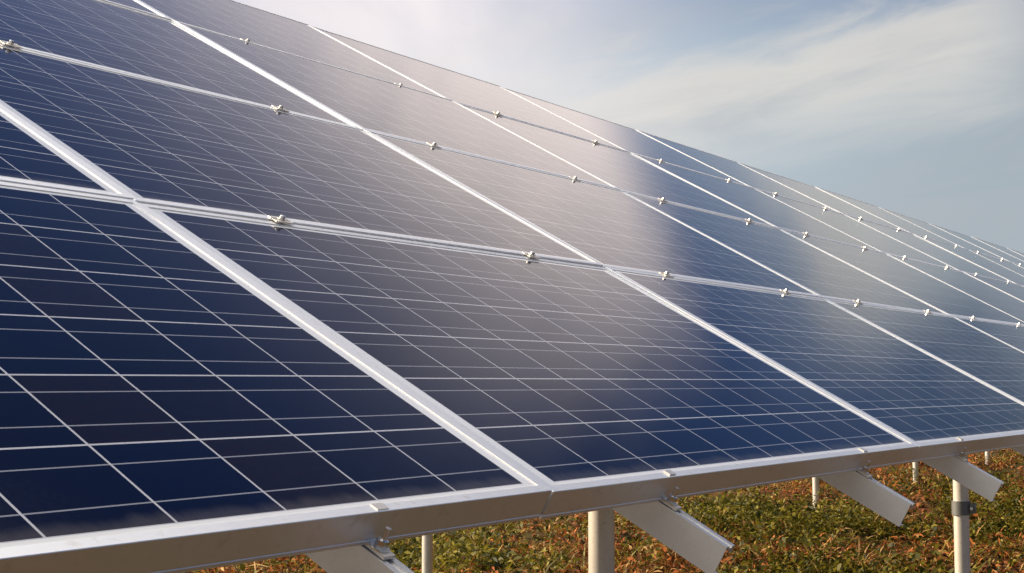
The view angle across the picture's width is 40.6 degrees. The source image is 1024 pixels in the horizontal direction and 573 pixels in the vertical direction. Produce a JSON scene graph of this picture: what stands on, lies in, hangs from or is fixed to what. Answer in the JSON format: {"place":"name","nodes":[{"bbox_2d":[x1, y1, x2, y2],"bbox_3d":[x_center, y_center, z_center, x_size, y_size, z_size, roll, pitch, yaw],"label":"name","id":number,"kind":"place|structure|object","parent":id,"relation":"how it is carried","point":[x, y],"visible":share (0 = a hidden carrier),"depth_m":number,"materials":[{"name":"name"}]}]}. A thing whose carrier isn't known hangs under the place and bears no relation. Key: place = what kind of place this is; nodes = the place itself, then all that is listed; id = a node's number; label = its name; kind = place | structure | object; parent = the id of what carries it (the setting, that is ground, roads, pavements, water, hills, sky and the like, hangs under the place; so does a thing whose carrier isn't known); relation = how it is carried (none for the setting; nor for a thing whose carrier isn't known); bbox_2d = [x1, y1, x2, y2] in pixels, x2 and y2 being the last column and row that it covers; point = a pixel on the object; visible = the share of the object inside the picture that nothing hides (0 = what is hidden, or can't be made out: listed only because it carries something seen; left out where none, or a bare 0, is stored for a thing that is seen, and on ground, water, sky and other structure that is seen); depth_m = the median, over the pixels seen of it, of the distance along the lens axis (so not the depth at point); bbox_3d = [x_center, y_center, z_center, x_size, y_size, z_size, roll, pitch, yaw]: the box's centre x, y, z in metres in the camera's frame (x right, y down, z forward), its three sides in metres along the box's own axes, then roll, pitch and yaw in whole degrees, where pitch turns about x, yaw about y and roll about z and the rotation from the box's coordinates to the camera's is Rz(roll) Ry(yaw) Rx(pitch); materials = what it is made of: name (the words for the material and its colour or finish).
{"place":"outdoors","nodes":[
{"label":"outdoors","id":0,"kind":"place"},
{"bbox_2d":[184,449,1023,572],"bbox_3d":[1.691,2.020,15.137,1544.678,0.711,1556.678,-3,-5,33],"label":"ground","id":1,"kind":"structure","parent":0,"point":[862,536],"depth_m":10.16,"materials":[{"name":"green plant"}]},
{"bbox_2d":[422,534,432,572],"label":"support post","id":2,"kind":"object","parent":1,"relation":"on","point":[427,553],"depth_m":6.59,"materials":[{"name":"silver metal"}]},
{"bbox_2d":[588,508,614,572],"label":"support post","id":3,"kind":"object","parent":1,"relation":"on","point":[601,541],"depth_m":2.71,"materials":[{"name":"silver metal"}]},
{"bbox_2d":[186,448,1023,572],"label":"dry weeds","id":4,"kind":"object","parent":1,"relation":"on","point":[671,558],"visible":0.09,"depth_m":8.46,"materials":[{"name":"plant"}]},
{"bbox_2d":[195,449,1023,572],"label":"green weeds","id":5,"kind":"object","parent":1,"relation":"on","point":[451,554],"visible":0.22,"depth_m":9.29,"materials":[{"name":"green plant"}]},
{"bbox_2d":[220,450,1023,572],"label":"soil clods","id":6,"kind":"object","parent":1,"relation":"on","point":[740,492],"visible":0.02,"depth_m":10.25,"materials":[{"name":"brown soil"}]},
{"bbox_2d":[812,477,818,509],"bbox_3d":[2.369,0.719,10.845,0.052,2.536,0.052,-3,-5,33],"label":"support post","id":7,"kind":"object","parent":1,"relation":"on","point":[815,483],"depth_m":10.76,"materials":[{"name":"silver metal"}]},
{"bbox_2d":[913,462,918,482],"bbox_3d":[3.755,0.836,12.934,0.052,2.480,0.052,-3,-5,33],"label":"support post","id":8,"kind":"object","parent":1,"relation":"on","point":[915,467],"depth_m":12.85,"materials":[{"name":"silver metal"}]},
{"bbox_2d":[951,454,976,572],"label":"support post","id":9,"kind":"object","parent":1,"relation":"on","point":[963,507],"visible":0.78,"depth_m":4.79,"materials":[{"name":"silver metal"}]},
{"bbox_2d":[985,451,989,464],"bbox_3d":[5.141,0.967,15.023,0.052,2.451,0.052,-3,-5,33],"label":"support post","id":10,"kind":"object","parent":1,"relation":"on","point":[987,453],"depth_m":14.94,"materials":[{"name":"silver metal"}]},
{"bbox_3d":[6.224,0.939,11.853,0.050,0.055,26.680,-3,-5,33],"label":"support beam","id":11,"kind":"object","parent":1,"relation":"on","visible":0},
{"bbox_2d":[306,545,413,572],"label":"mounting rail","id":12,"kind":"object","parent":11,"relation":"attached to","point":[360,559],"depth_m":1.63,"materials":[{"name":"grey metal"}]},
{"bbox_2d":[365,503,395,559],"bbox_3d":[-0.152,0.287,1.626,0.048,0.047,0.025,31,14,31],"label":"edge clamp","id":13,"kind":"object","parent":12,"relation":"attached to","point":[379,547],"visible":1,"depth_m":1.62,"materials":[{"name":"silver metal"}]},
{"bbox_2d":[612,501,734,572],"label":"mounting rail","id":14,"kind":"object","parent":11,"relation":"attached to","point":[695,542],"visible":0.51,"depth_m":2.22,"materials":[{"name":"grey metal"}]},
{"bbox_2d":[0,0,358,127],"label":"solar panel","id":15,"kind":"object","parent":14,"relation":"attached to","point":[103,34],"visible":0.7,"depth_m":4.06,"materials":[{"name":"glass"}]},
{"bbox_2d":[0,44,602,266],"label":"solar panel","id":16,"kind":"object","parent":14,"relation":"attached to","point":[138,139],"visible":0.71,"depth_m":3.24,"materials":[{"name":"glass"}]},
{"bbox_2d":[0,40,22,48],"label":"panel clamp","id":17,"kind":"object","parent":16,"relation":"attached to","point":[11,43],"visible":1,"depth_m":3.27,"materials":[{"name":"silver metal"}]},
{"bbox_2d":[271,105,289,111],"bbox_3d":[-0.674,-0.522,4.037,0.027,0.014,0.052,31,14,31],"label":"panel clamp","id":18,"kind":"object","parent":16,"relation":"attached to","point":[280,107],"visible":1,"depth_m":4.03,"materials":[{"name":"silver metal"}]},
{"bbox_2d":[139,203,918,518],"bbox_3d":[0.147,0.137,2.891,0.988,0.046,1.666,31,14,31],"label":"solar panel","id":19,"kind":"object","parent":14,"relation":"attached to","point":[577,388],"visible":0.81,"depth_m":2.62,"materials":[{"name":"glass"}]},
{"bbox_2d":[268,215,294,224],"bbox_3d":[-0.459,-0.135,2.758,0.027,0.014,0.052,31,14,31],"label":"panel clamp","id":20,"kind":"object","parent":19,"relation":"attached to","point":[282,219],"visible":1,"depth_m":2.75,"materials":[{"name":"silver metal"}]},
{"bbox_2d":[522,251,540,258],"bbox_3d":[0.051,-0.082,3.525,0.027,0.014,0.052,31,14,31],"label":"panel clamp","id":21,"kind":"object","parent":19,"relation":"attached to","point":[531,254],"visible":1,"depth_m":3.52,"materials":[{"name":"silver metal"}]},
{"bbox_2d":[660,470,681,510],"bbox_3d":[0.261,0.331,2.248,0.048,0.047,0.025,31,14,31],"label":"edge clamp","id":22,"kind":"object","parent":14,"relation":"attached to","point":[670,500],"visible":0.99,"depth_m":2.24,"materials":[{"name":"silver metal"}]},
{"bbox_2d":[922,456,1004,501],"bbox_3d":[-0.286,-0.405,4.671,4.220,0.055,0.030,31,14,31],"label":"mounting rail","id":23,"kind":"object","parent":11,"relation":"attached to","point":[979,481],"visible":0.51,"depth_m":3.61,"materials":[{"name":"grey metal"}]},
{"bbox_2d":[138,0,445,97],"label":"solar panel","id":24,"kind":"object","parent":23,"relation":"on","point":[235,19],"visible":0.65,"depth_m":5.86,"materials":[{"name":"glass"}]},
{"bbox_2d":[172,20,620,189],"bbox_3d":[-0.380,-0.650,5.304,0.988,0.045,1.666,31,14,31],"label":"solar panel","id":25,"kind":"object","parent":23,"relation":"on","point":[365,102],"visible":0.64,"depth_m":5.16,"materials":[{"name":"glass"}]},
{"bbox_2d":[363,129,822,297],"bbox_3d":[0.345,-0.207,4.792,0.988,0.045,1.666,31,14,31],"label":"solar panel","id":26,"kind":"object","parent":23,"relation":"on","point":[604,226],"visible":0.64,"depth_m":4.64,"materials":[{"name":"glass"}]},
{"bbox_2d":[427,142,440,147],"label":"panel clamp","id":27,"kind":"object","parent":26,"relation":"attached to","point":[433,144],"visible":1,"depth_m":4.65,"materials":[{"name":"silver metal"}]},
{"bbox_2d":[955,437,967,461],"bbox_3d":[1.183,0.427,3.636,0.048,0.047,0.025,31,14,31],"label":"edge clamp","id":28,"kind":"object","parent":23,"relation":"attached to","point":[961,455],"visible":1,"depth_m":3.63,"materials":[{"name":"silver metal"}]},
{"bbox_2d":[1011,446,1023,455],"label":"mounting rail","id":29,"kind":"object","parent":11,"relation":"attached to","point":[1020,450],"depth_m":4.43,"materials":[{"name":"grey metal"}]},
{"bbox_2d":[605,267,1023,462],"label":"solar panel","id":30,"kind":"object","parent":29,"relation":"on","point":[931,406],"visible":0.82,"depth_m":4.06,"materials":[{"name":"glass"}]},
{"bbox_2d":[659,271,673,277],"bbox_3d":[0.464,-0.038,4.147,0.027,0.014,0.052,31,14,31],"label":"panel clamp","id":31,"kind":"object","parent":30,"relation":"attached to","point":[666,273],"visible":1,"depth_m":4.14,"materials":[{"name":"silver metal"}]},
{"bbox_2d":[234,0,1023,252],"label":"sky","id":32,"kind":"structure","parent":0,"point":[914,109],"materials":[{"name":"blue"}]},
{"bbox_3d":[4.015,-0.402,13.413,0.050,0.055,26.680,-3,-5,33],"label":"support beam","id":33,"kind":"object","parent":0,"visible":0},
{"bbox_2d":[818,471,914,526],"bbox_3d":[-0.699,-0.448,4.049,4.220,0.055,0.030,31,14,31],"label":"mounting rail","id":34,"kind":"object","parent":33,"relation":"attached to","point":[884,501],"visible":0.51,"depth_m":2.99,"materials":[{"name":"grey metal"}]},
{"bbox_2d":[101,0,170,20],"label":"solar panel","id":35,"kind":"object","parent":34,"relation":"on","point":[136,5],"visible":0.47,"depth_m":4.81,"materials":[{"name":"glass"}]},
{"bbox_2d":[856,448,872,477],"bbox_3d":[0.770,0.384,3.015,0.048,0.047,0.025,31,14,31],"label":"edge clamp","id":36,"kind":"object","parent":34,"relation":"attached to","point":[864,470],"visible":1,"depth_m":3.01,"materials":[{"name":"silver metal"}]},
{"bbox_3d":[2.991,-0.061,9.604,4.220,0.055,0.030,31,14,31],"label":"rail","id":37,"kind":"object","parent":33,"relation":"attached to","visible":0},
{"bbox_2d":[757,189,959,270],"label":"solar panel","id":38,"kind":"object","parent":37,"relation":"attached to","point":[868,235],"visible":0.64,"depth_m":9.42,"materials":[{"name":"glass"}]},
{"bbox_3d":[3.403,-0.018,10.226,4.220,0.055,0.030,31,14,31],"label":"rail","id":39,"kind":"object","parent":33,"relation":"attached to","visible":0},
{"bbox_2d":[845,214,1015,283],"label":"solar panel","id":40,"kind":"object","parent":39,"relation":"attached to","point":[936,252],"visible":0.6,"depth_m":10.81,"materials":[{"name":"glass"}]},
{"bbox_2d":[962,271,1023,300],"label":"solar panel","id":41,"kind":"object","parent":39,"relation":"attached to","point":[1014,290],"visible":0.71,"depth_m":10.21,"materials":[{"name":"glass"}]},
{"bbox_3d":[3.913,0.036,10.993,4.220,0.055,0.030,31,14,31],"label":"rail","id":42,"kind":"object","parent":33,"relation":"attached to","visible":0},
{"bbox_2d":[738,162,911,233],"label":"solar panel","id":43,"kind":"object","parent":42,"relation":"attached to","point":[830,200],"visible":0.64,"depth_m":11.32,"materials":[{"name":"glass"}]},
{"bbox_3d":[4.835,0.133,12.382,4.220,0.055,0.030,31,14,31],"label":"rail","id":44,"kind":"object","parent":33,"relation":"attached to","visible":0},
{"bbox_2d":[816,187,962,247],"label":"solar panel","id":45,"kind":"object","parent":44,"relation":"attached to","point":[889,217],"visible":0.62,"depth_m":12.72,"materials":[{"name":"glass"}]},
{"bbox_2d":[914,234,1023,285],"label":"solar panel","id":46,"kind":"object","parent":44,"relation":"attached to","point":[991,266],"visible":0.69,"depth_m":12.14,"materials":[{"name":"glass"}]},
{"bbox_3d":[5.248,0.176,13.003,4.220,0.055,0.030,31,14,31],"label":"rail","id":47,"kind":"object","parent":33,"relation":"attached to","visible":0},
{"bbox_2d":[882,208,1009,261],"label":"solar panel","id":48,"kind":"object","parent":47,"relation":"on","point":[948,236],"visible":0.58,"depth_m":14.15,"materials":[{"name":"glass"}]},
{"bbox_3d":[5.758,0.230,13.770,4.220,0.055,0.030,31,14,31],"label":"rail","id":49,"kind":"object","parent":33,"relation":"attached to","visible":0},
{"bbox_2d":[970,250,1023,275],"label":"solar panel","id":50,"kind":"object","parent":49,"relation":"on","point":[1014,267],"visible":0.57,"depth_m":13.62,"materials":[{"name":"glass"}]},
{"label":"rail","id":51,"kind":"object","parent":33,"relation":"attached to","visible":0},
{"bbox_2d":[0,106,132,199],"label":"solar panel","id":52,"kind":"object","parent":51,"relation":"on","point":[30,156],"visible":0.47,"depth_m":2.44,"materials":[{"name":"glass"}]},
{"bbox_2d":[0,181,551,572],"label":"solar panel","id":53,"kind":"object","parent":51,"relation":"attached to","point":[173,400],"visible":1,"depth_m":1.72,"materials":[{"name":"glass"}]},
{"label":"rail","id":54,"kind":"object","parent":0,"visible":0},
{"bbox_2d":[461,104,777,227],"bbox_3d":[0.542,-0.549,6.693,0.988,0.045,1.666,31,14,31],"label":"solar panel","id":55,"kind":"object","parent":54,"relation":"attached to","point":[624,171],"visible":0.63,"depth_m":6.61,"materials":[{"name":"glass"}]},
{"bbox_2d":[626,192,948,314],"bbox_3d":[1.268,-0.108,6.181,0.988,0.046,1.666,31,14,31],"label":"solar panel","id":56,"kind":"object","parent":54,"relation":"attached to","point":[823,274],"visible":0.63,"depth_m":6.07,"materials":[{"name":"glass"}]},
{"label":"rail","id":57,"kind":"object","parent":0,"visible":0},
{"bbox_2d":[312,26,628,151],"bbox_3d":[-0.183,-0.991,7.205,0.988,0.046,1.666,31,14,31],"label":"solar panel","id":58,"kind":"object","parent":57,"relation":"attached to","point":[463,89],"visible":0.63,"depth_m":7.12,"materials":[{"name":"glass"}]},
{"bbox_2d":[825,298,1023,403],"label":"solar panel","id":59,"kind":"object","parent":57,"relation":"on","point":[982,356],"visible":0.72,"depth_m":5.51,"materials":[{"name":"glass"}]},
{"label":"rail","id":60,"kind":"object","parent":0,"visible":0},
{"bbox_2d":[630,152,883,252],"bbox_3d":[1.465,-0.454,8.082,0.988,0.045,1.666,31,14,31],"label":"solar panel","id":61,"kind":"object","parent":60,"relation":"attached to","point":[766,208],"visible":0.64,"depth_m":7.99,"materials":[{"name":"glass"}]},
{"bbox_2d":[781,229,1023,324],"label":"solar panel","id":62,"kind":"object","parent":60,"relation":"attached to","point":[920,285],"visible":0.65,"depth_m":7.47,"materials":[{"name":"glass"}]},
{"bbox_2d":[954,316,1023,351],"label":"solar panel","id":63,"kind":"object","parent":60,"relation":"attached to","point":[1011,334],"visible":0.69,"depth_m":6.86,"materials":[{"name":"glass"}]},
{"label":"rail","id":64,"kind":"object","parent":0,"visible":0},
{"bbox_2d":[503,87,750,186],"bbox_3d":[0.740,-0.893,8.594,0.988,0.045,1.666,31,14,31],"label":"solar panel","id":65,"kind":"object","parent":64,"relation":"attached to","point":[631,140],"visible":0.63,"depth_m":8.53,"materials":[{"name":"glass"}]},
{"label":"rail","id":66,"kind":"object","parent":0,"visible":0},
{"bbox_2d":[973,237,1023,260],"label":"solar panel","id":67,"kind":"object","parent":66,"relation":"on","point":[1012,253],"visible":0.59,"depth_m":16.87,"materials":[{"name":"glass"}]},
{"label":"rail","id":68,"kind":"object","parent":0,"visible":0},
{"bbox_2d":[635,129,839,212],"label":"solar panel","id":69,"kind":"object","parent":68,"relation":"on","point":[744,174],"visible":0.64,"depth_m":9.91,"materials":[{"name":"glass"}]},
{"bbox_2d":[886,253,1023,320],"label":"solar panel","id":70,"kind":"object","parent":68,"relation":"on","point":[987,293],"visible":0.75,"depth_m":8.85,"materials":[{"name":"glass"}]},
{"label":"rail","id":71,"kind":"object","parent":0,"visible":0},
{"bbox_2d":[929,223,1023,265],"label":"solar panel","id":72,"kind":"object","parent":71,"relation":"on","point":[991,249],"visible":0.66,"depth_m":15.48,"materials":[{"name":"glass"}]}
]}

